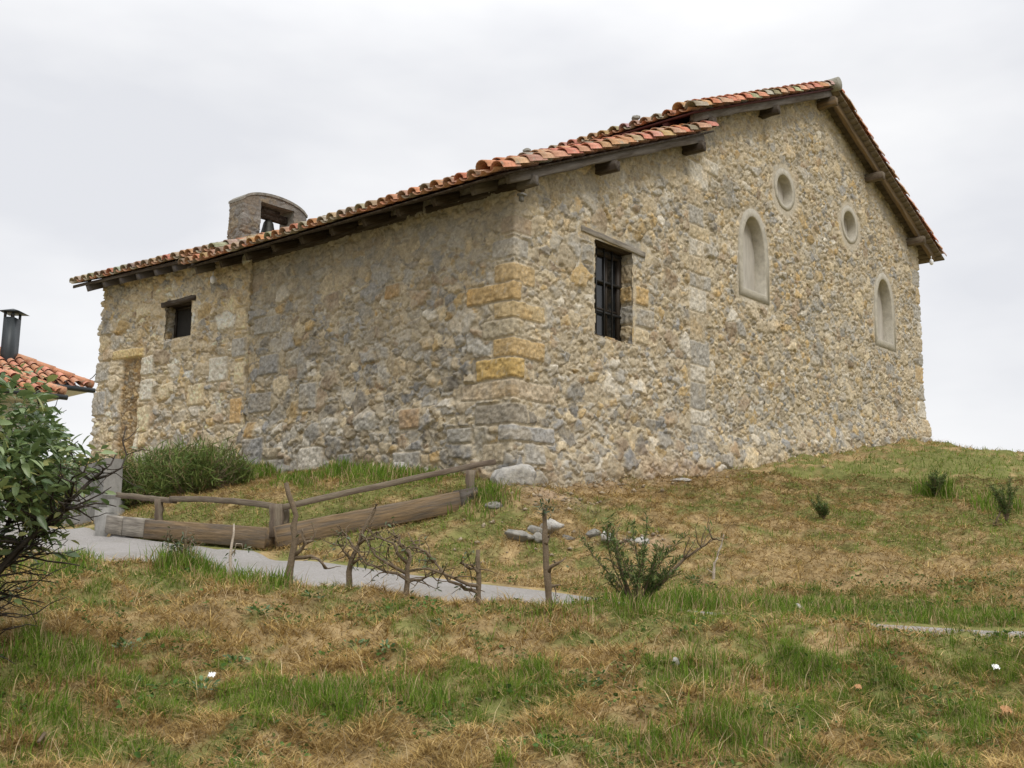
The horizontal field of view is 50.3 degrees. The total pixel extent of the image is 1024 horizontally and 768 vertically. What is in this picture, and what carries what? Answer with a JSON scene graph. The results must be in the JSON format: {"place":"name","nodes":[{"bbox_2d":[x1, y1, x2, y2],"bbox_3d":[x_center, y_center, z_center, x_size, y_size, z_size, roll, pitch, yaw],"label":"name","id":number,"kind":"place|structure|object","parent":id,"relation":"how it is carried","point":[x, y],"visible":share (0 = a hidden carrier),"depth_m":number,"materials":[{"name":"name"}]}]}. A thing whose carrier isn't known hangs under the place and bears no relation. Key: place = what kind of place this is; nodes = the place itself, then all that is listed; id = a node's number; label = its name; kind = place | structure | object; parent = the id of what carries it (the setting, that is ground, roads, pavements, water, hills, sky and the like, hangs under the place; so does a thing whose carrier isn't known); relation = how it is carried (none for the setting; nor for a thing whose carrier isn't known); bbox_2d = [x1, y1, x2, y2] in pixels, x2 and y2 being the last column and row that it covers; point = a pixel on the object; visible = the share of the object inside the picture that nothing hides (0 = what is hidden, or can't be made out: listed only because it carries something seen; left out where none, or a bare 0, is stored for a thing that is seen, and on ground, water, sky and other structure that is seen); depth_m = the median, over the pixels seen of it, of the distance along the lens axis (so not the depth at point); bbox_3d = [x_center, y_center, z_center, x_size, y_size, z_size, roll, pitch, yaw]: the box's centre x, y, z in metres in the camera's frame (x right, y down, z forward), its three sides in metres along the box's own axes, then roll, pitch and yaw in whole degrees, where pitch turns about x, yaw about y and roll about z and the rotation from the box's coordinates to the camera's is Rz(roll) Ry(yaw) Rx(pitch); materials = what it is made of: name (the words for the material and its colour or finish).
{"place":"outdoors","nodes":[
{"label":"outdoors","id":0,"kind":"place"},
{"bbox_2d":[0,436,1023,767],"bbox_3d":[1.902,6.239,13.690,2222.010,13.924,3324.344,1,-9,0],"label":"ground","id":1,"kind":"structure","parent":0,"point":[498,709],"depth_m":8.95,"materials":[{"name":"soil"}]},
{"bbox_2d":[37,731,45,742],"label":"fallen twig","id":2,"kind":"object","parent":1,"relation":"on","point":[41,737],"visible":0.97,"depth_m":5.26,"materials":[{"name":"wood"}]},
{"bbox_2d":[0,309,95,456],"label":"neighbour house","id":3,"kind":"structure","parent":1,"relation":"on","point":[63,386],"depth_m":32.04,"materials":[{"name":"ceramic"}]},
{"bbox_2d":[0,363,149,663],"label":"broadleaf shrub","id":4,"kind":"object","parent":1,"relation":"on","point":[38,485],"visible":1,"depth_m":6.18,"materials":[{"name":"green plant"}]},
{"bbox_2d":[63,494,115,525],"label":"wall","id":5,"kind":"structure","parent":1,"relation":"on","point":[83,518],"depth_m":15.69,"materials":[{"name":"grey stone"}]},
{"bbox_2d":[74,458,123,499],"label":"wall","id":6,"kind":"structure","parent":1,"relation":"on","point":[113,482],"depth_m":15.94,"materials":[{"name":"grey concrete"}]},
{"bbox_2d":[94,491,124,536],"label":"stone block","id":7,"kind":"structure","parent":1,"relation":"on","point":[100,524],"depth_m":15.28,"materials":[{"name":"grey stone"}]},
{"bbox_2d":[111,637,148,649],"bbox_3d":[-2.355,1.595,6.727,0.228,0.077,0.217,1,-9,0],"label":"leafy weed","id":8,"kind":"object","parent":1,"relation":"on","point":[124,641],"visible":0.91,"depth_m":6.72,"materials":[{"name":"green plant"}]},
{"bbox_2d":[122,517,154,536],"bbox_3d":[-4.807,1.852,14.103,0.482,0.245,0.206,-2,-9,39],"label":"retaining timber","id":9,"kind":"object","parent":1,"relation":"on","point":[132,526],"visible":0.78,"depth_m":14.02,"materials":[{"name":"grey wood"}]},
{"bbox_2d":[94,434,260,507],"bbox_3d":[-5.074,1.316,16.588,2.370,1.335,2.080,6,-11,-30],"label":"juniper hedge","id":10,"kind":"object","parent":1,"relation":"on","point":[182,470],"visible":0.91,"depth_m":16.21,"materials":[{"name":"green plant"}]},
{"bbox_2d":[162,526,202,557],"bbox_3d":[-2.754,1.379,9.121,0.404,0.384,0.352,1,-9,0],"label":"pruned sapling","id":11,"kind":"object","parent":1,"relation":"on","point":[185,536],"visible":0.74,"depth_m":9.12,"materials":[{"name":"green plant"}]},
{"bbox_2d":[186,675,220,690],"bbox_3d":[-1.713,1.652,6.013,0.183,0.079,0.164,-6,-12,38],"label":"leafy weed","id":12,"kind":"object","parent":1,"relation":"on","point":[201,679],"visible":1,"depth_m":6.02,"materials":[{"name":"green plant"}]},
{"bbox_2d":[143,520,273,548],"bbox_3d":[-3.683,1.819,13.265,2.265,0.246,0.227,-2,-9,36],"label":"retaining timber","id":13,"kind":"object","parent":1,"relation":"on","point":[221,534],"visible":0.77,"depth_m":13.07,"materials":[{"name":"brown wood"}]},
{"bbox_2d":[222,524,251,574],"bbox_3d":[-2.200,1.373,8.845,0.354,0.477,0.134,-4,-10,29],"label":"pruned sapling","id":14,"kind":"object","parent":1,"relation":"on","point":[234,552],"visible":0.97,"depth_m":8.86,"materials":[{"name":"brown wood"}]},
{"bbox_2d":[223,654,251,668],"bbox_3d":[-1.708,1.721,6.768,0.178,0.094,0.189,6,-10,-27],"label":"leafy weed","id":15,"kind":"object","parent":1,"relation":"on","point":[232,657],"visible":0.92,"depth_m":6.74,"materials":[{"name":"green plant"}]},
{"bbox_2d":[246,604,272,613],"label":"leafy weed","id":16,"kind":"object","parent":1,"relation":"on","point":[255,608],"visible":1,"depth_m":7.61,"materials":[{"name":"green plant"}]},
{"bbox_2d":[276,464,292,473],"bbox_3d":[-3.775,1.443,18.141,0.383,0.230,0.365,1,-9,0],"label":"rock","id":17,"kind":"object","parent":1,"relation":"on","point":[284,466],"visible":0.41,"depth_m":18.07,"materials":[{"name":"grey stone"}]},
{"bbox_2d":[115,459,495,536],"bbox_3d":[-2.720,1.375,13.546,5.023,1.083,1.855,1,-9,0],"label":"timber railing","id":18,"kind":"object","parent":1,"relation":"on","point":[279,513],"visible":0.9,"depth_m":13.40,"materials":[{"name":"brown wood"}]},
{"bbox_2d":[284,482,340,579],"bbox_3d":[-1.633,1.231,8.839,0.494,0.869,0.234,1,-9,0],"label":"pruned sapling","id":19,"kind":"object","parent":1,"relation":"on","point":[294,552],"visible":0.97,"depth_m":8.83,"materials":[{"name":"brown plant"}]},
{"bbox_2d":[301,589,325,598],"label":"leafy weed","id":20,"kind":"object","parent":1,"relation":"on","point":[309,596],"visible":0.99,"depth_m":8.24,"materials":[{"name":"green plant"}]},
{"bbox_2d":[337,638,370,648],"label":"leafy weed","id":21,"kind":"object","parent":1,"relation":"on","point":[360,642],"visible":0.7,"depth_m":7.27,"materials":[{"name":"green plant"}]},
{"bbox_2d":[319,504,390,586],"bbox_3d":[-1.294,1.366,8.995,0.597,0.770,0.325,1,-9,0],"label":"pruned sapling","id":22,"kind":"object","parent":1,"relation":"on","point":[361,539],"visible":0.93,"depth_m":9.00,"materials":[{"name":"brown plant"}]},
{"bbox_2d":[273,491,461,548],"bbox_3d":[-1.724,1.630,13.200,2.394,0.261,0.248,-8,-4,-30],"label":"retaining timber","id":23,"kind":"object","parent":1,"relation":"on","point":[418,509],"visible":0.77,"depth_m":13.10,"materials":[{"name":"brown wood"}]},
{"bbox_2d":[376,639,396,651],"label":"leafy weed","id":24,"kind":"object","parent":1,"relation":"on","point":[388,645],"visible":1,"depth_m":6.85,"materials":[{"name":"green plant"}]},
{"bbox_2d":[338,517,458,596],"bbox_3d":[-0.928,1.430,8.904,1.006,0.696,0.477,0,-9,8],"label":"pruned sapling","id":25,"kind":"object","parent":1,"relation":"on","point":[407,578],"visible":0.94,"depth_m":8.86,"materials":[{"name":"brown plant"}]},
{"bbox_2d":[392,462,407,468],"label":"rock","id":26,"kind":"object","parent":1,"relation":"on","point":[402,463],"visible":0.2,"depth_m":16.17,"materials":[{"name":"stone"}]},
{"bbox_2d":[427,618,449,625],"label":"leafy weed","id":27,"kind":"object","parent":1,"relation":"on","point":[439,623],"visible":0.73,"depth_m":7.55,"materials":[{"name":"green plant"}]},
{"bbox_2d":[396,532,495,604],"bbox_3d":[-0.534,1.440,8.395,0.783,0.603,0.357,-2,-10,18],"label":"pruned sapling","id":28,"kind":"object","parent":1,"relation":"on","point":[477,585],"visible":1,"depth_m":8.39,"materials":[{"name":"brown plant"}]},
{"bbox_2d":[452,487,477,505],"bbox_3d":[-0.580,1.452,13.879,0.247,0.243,0.266,-9,-5,-23],"label":"retaining timber","id":29,"kind":"object","parent":1,"relation":"on","point":[464,493],"visible":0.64,"depth_m":13.75,"materials":[{"name":"brown wood"}]},
{"bbox_2d":[484,501,502,508],"bbox_3d":[-0.231,1.521,13.682,0.251,0.101,0.176,1,-9,0],"label":"rock","id":30,"kind":"object","parent":1,"relation":"on","point":[493,504],"visible":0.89,"depth_m":13.62,"materials":[{"name":"grey stone"}]},
{"bbox_2d":[69,77,946,488],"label":"stone church","id":31,"kind":"structure","parent":1,"relation":"on","point":[707,287],"depth_m":18.77,"materials":[{"name":"stone"},{"name":"clay tile"},{"name":"dark wood"}]},
{"bbox_2d":[173,305,191,337],"bbox_3d":[-6.207,-1.170,21.001,0.749,0.760,0.573,1,-9,0],"label":"window","id":32,"kind":"structure","parent":31,"relation":"in","point":[183,315],"depth_m":21.14,"materials":[{"name":"brown wood"}]},
{"bbox_2d":[594,245,621,340],"bbox_3d":[1.410,-1.422,17.385,0.761,1.510,0.834,1,-9,0],"label":"window","id":33,"kind":"structure","parent":31,"relation":"in","point":[607,280],"depth_m":17.51,"materials":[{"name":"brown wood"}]},
{"bbox_2d":[632,115,639,119],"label":"rock","id":34,"kind":"object","parent":31,"relation":"on","point":[635,117],"visible":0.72,"depth_m":19.94,"materials":[{"name":"grey stone"}]},
{"bbox_2d":[738,208,769,304],"bbox_3d":[4.508,-2.459,20.811,0.250,1.790,1.157,-7,-12,41],"label":"lancet window","id":35,"kind":"structure","parent":31,"relation":"in","point":[753,259],"depth_m":21.02,"materials":[{"name":"beige stone"}]},
{"bbox_2d":[774,168,794,210],"bbox_3d":[5.404,-3.902,22.021,0.230,0.858,0.858,-7,-12,41],"label":"round window","id":36,"kind":"structure","parent":31,"relation":"in","point":[783,183],"depth_m":22.17,"materials":[{"name":"beige stone"}]},
{"bbox_2d":[841,205,857,243],"bbox_3d":[7.397,-3.518,24.232,0.230,0.869,0.872,-7,-12,41],"label":"round window","id":37,"kind":"structure","parent":31,"relation":"in","point":[849,224],"depth_m":24.38,"materials":[{"name":"beige stone"}]},
{"bbox_2d":[874,273,895,351],"bbox_3d":[8.510,-1.686,25.251,0.250,1.790,1.158,-7,-12,41],"label":"lancet window","id":38,"kind":"structure","parent":31,"relation":"in","point":[884,311],"depth_m":25.47,"materials":[{"name":"beige stone"}]},
{"bbox_2d":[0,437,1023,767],"bbox_3d":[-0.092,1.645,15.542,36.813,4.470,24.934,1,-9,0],"label":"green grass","id":39,"kind":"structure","parent":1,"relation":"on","point":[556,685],"depth_m":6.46,"materials":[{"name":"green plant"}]},
{"bbox_2d":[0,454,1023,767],"bbox_3d":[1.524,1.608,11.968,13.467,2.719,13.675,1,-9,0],"label":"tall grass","id":40,"kind":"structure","parent":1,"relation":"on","point":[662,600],"depth_m":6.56,"materials":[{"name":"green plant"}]},
{"bbox_2d":[1,550,1023,767],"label":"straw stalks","id":41,"kind":"object","parent":1,"relation":"on","point":[495,665],"visible":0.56,"depth_m":6.96,"materials":[{"name":"beige plant"}]},
{"bbox_2d":[490,464,536,485],"bbox_3d":[0.027,1.318,14.820,0.619,0.489,0.444,3,-9,-14],"label":"rock","id":42,"kind":"object","parent":1,"relation":"on","point":[522,474],"visible":0.6,"depth_m":14.66,"materials":[{"name":"stone"}]},
{"bbox_2d":[504,529,534,541],"bbox_3d":[0.099,1.757,12.531,0.342,0.180,0.230,-2,-10,17],"label":"rock","id":43,"kind":"object","parent":1,"relation":"on","point":[524,536],"visible":0.94,"depth_m":12.47,"materials":[{"name":"grey stone"}]},
{"bbox_2d":[527,525,541,533],"bbox_3d":[0.269,1.715,12.788,0.232,0.128,0.126,1,-9,0],"label":"rock","id":44,"kind":"object","parent":1,"relation":"on","point":[531,528],"visible":0.67,"depth_m":12.75,"materials":[{"name":"grey stone"}]},
{"bbox_2d":[532,532,541,542],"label":"rock","id":45,"kind":"object","parent":1,"relation":"on","point":[538,537],"visible":0.56,"depth_m":12.54,"materials":[{"name":"grey stone"}]},
{"bbox_2d":[533,498,568,607],"bbox_3d":[0.266,1.264,8.094,0.256,0.855,0.208,7,-11,-32],"label":"pruned sapling","id":46,"kind":"object","parent":1,"relation":"on","point":[548,584],"visible":0.98,"depth_m":8.10,"materials":[{"name":"brown plant"}]},
{"bbox_2d":[540,518,563,532],"bbox_3d":[0.483,1.707,13.030,0.251,0.208,0.296,9,-12,-42],"label":"rock","id":47,"kind":"object","parent":1,"relation":"on","point":[555,524],"visible":0.65,"depth_m":12.93,"materials":[{"name":"stone"}]},
{"bbox_2d":[562,534,575,539],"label":"rock","id":48,"kind":"object","parent":1,"relation":"on","point":[568,537],"visible":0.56,"depth_m":12.97,"materials":[{"name":"grey stone"}]},
{"bbox_2d":[577,677,604,687],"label":"leafy weed","id":49,"kind":"object","parent":1,"relation":"on","point":[600,682],"visible":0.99,"depth_m":6.39,"materials":[{"name":"green plant"}]},
{"bbox_2d":[586,528,600,537],"bbox_3d":[0.953,1.752,12.785,0.151,0.120,0.174,10,-13,-43],"label":"rock","id":50,"kind":"object","parent":1,"relation":"on","point":[591,533],"visible":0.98,"depth_m":12.74,"materials":[{"name":"grey stone"}]},
{"bbox_2d":[601,530,610,542],"bbox_3d":[1.105,1.771,12.613,0.159,0.160,0.156,-2,-9,17],"label":"rock","id":51,"kind":"object","parent":1,"relation":"on","point":[604,538],"visible":0.45,"depth_m":12.56,"materials":[{"name":"stone"}]},
{"bbox_2d":[436,461,824,576],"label":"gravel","id":52,"kind":"structure","parent":1,"relation":"on","point":[579,499],"depth_m":14.12,"materials":[{"name":"grey gravel"}]},
{"bbox_2d":[636,537,649,543],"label":"rock","id":53,"kind":"object","parent":1,"relation":"on","point":[638,539],"visible":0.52,"depth_m":12.77,"materials":[{"name":"stone"}]},
{"bbox_2d":[575,510,727,602],"bbox_3d":[1.088,1.354,8.370,1.221,0.783,0.729,1,-9,0],"label":"spiky shrub","id":54,"kind":"object","parent":1,"relation":"on","point":[658,581],"visible":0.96,"depth_m":8.37,"materials":[{"name":"green plant"}]},
{"bbox_2d":[672,657,679,666],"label":"rock","id":55,"kind":"object","parent":1,"relation":"on","point":[675,659],"visible":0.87,"depth_m":6.56,"materials":[{"name":"stone"}]},
{"bbox_2d":[672,478,691,481],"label":"rock","id":56,"kind":"object","parent":1,"relation":"on","point":[680,479],"visible":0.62,"depth_m":17.25,"materials":[{"name":"stone"}]},
{"bbox_2d":[685,574,701,580],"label":"leafy weed","id":57,"kind":"object","parent":1,"relation":"on","point":[690,576],"visible":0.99,"depth_m":11.12,"materials":[{"name":"green plant"}]},
{"bbox_2d":[708,535,723,578],"bbox_3d":[2.136,1.837,11.428,0.210,0.521,0.038,3,-9,-15],"label":"dead stick","id":58,"kind":"object","parent":1,"relation":"on","point":[714,568],"visible":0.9,"depth_m":11.40,"materials":[{"name":"grey wood"}]},
{"bbox_2d":[808,492,829,518],"bbox_3d":[4.269,1.678,15.119,0.250,0.404,0.371,-7,-12,41],"label":"spiky shrub","id":59,"kind":"object","parent":1,"relation":"on","point":[821,510],"visible":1,"depth_m":15.12,"materials":[{"name":"green plant"}]},
{"bbox_2d":[924,469,947,495],"bbox_3d":[6.803,1.579,17.520,0.378,0.501,0.447,8,-11,-36],"label":"spiky shrub","id":60,"kind":"object","parent":1,"relation":"on","point":[935,482],"visible":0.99,"depth_m":17.47,"materials":[{"name":"green plant"}]},
{"bbox_2d":[989,476,1018,525],"bbox_3d":[6.685,1.591,14.861,0.384,0.705,0.417,-6,-11,37],"label":"spiky shrub","id":61,"kind":"object","parent":1,"relation":"on","point":[1008,504],"visible":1,"depth_m":14.82,"materials":[{"name":"green plant"}]},
{"bbox_2d":[1000,705,1011,712],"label":"fallen leaf","id":62,"kind":"object","parent":1,"relation":"on","point":[1003,708],"visible":0.99,"depth_m":5.65,"materials":[{"name":"beige plant"}]},
{"bbox_2d":[0,500,1023,638],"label":"path","id":63,"kind":"structure","parent":0,"point":[112,545],"depth_m":11.20,"materials":[{"name":"concrete"}]},
{"bbox_2d":[105,515,124,535],"bbox_3d":[-5.170,1.870,14.423,0.436,0.244,0.207,-2,-9,44],"label":"retaining timber","id":64,"kind":"object","parent":63,"relation":"on","point":[114,525],"visible":0.7,"depth_m":14.34,"materials":[{"name":"grey wood"}]},
{"bbox_2d":[0,0,1023,459],"label":"sky","id":65,"kind":"structure","parent":0,"point":[129,129],"materials":[{"name":"white"}]}
]}

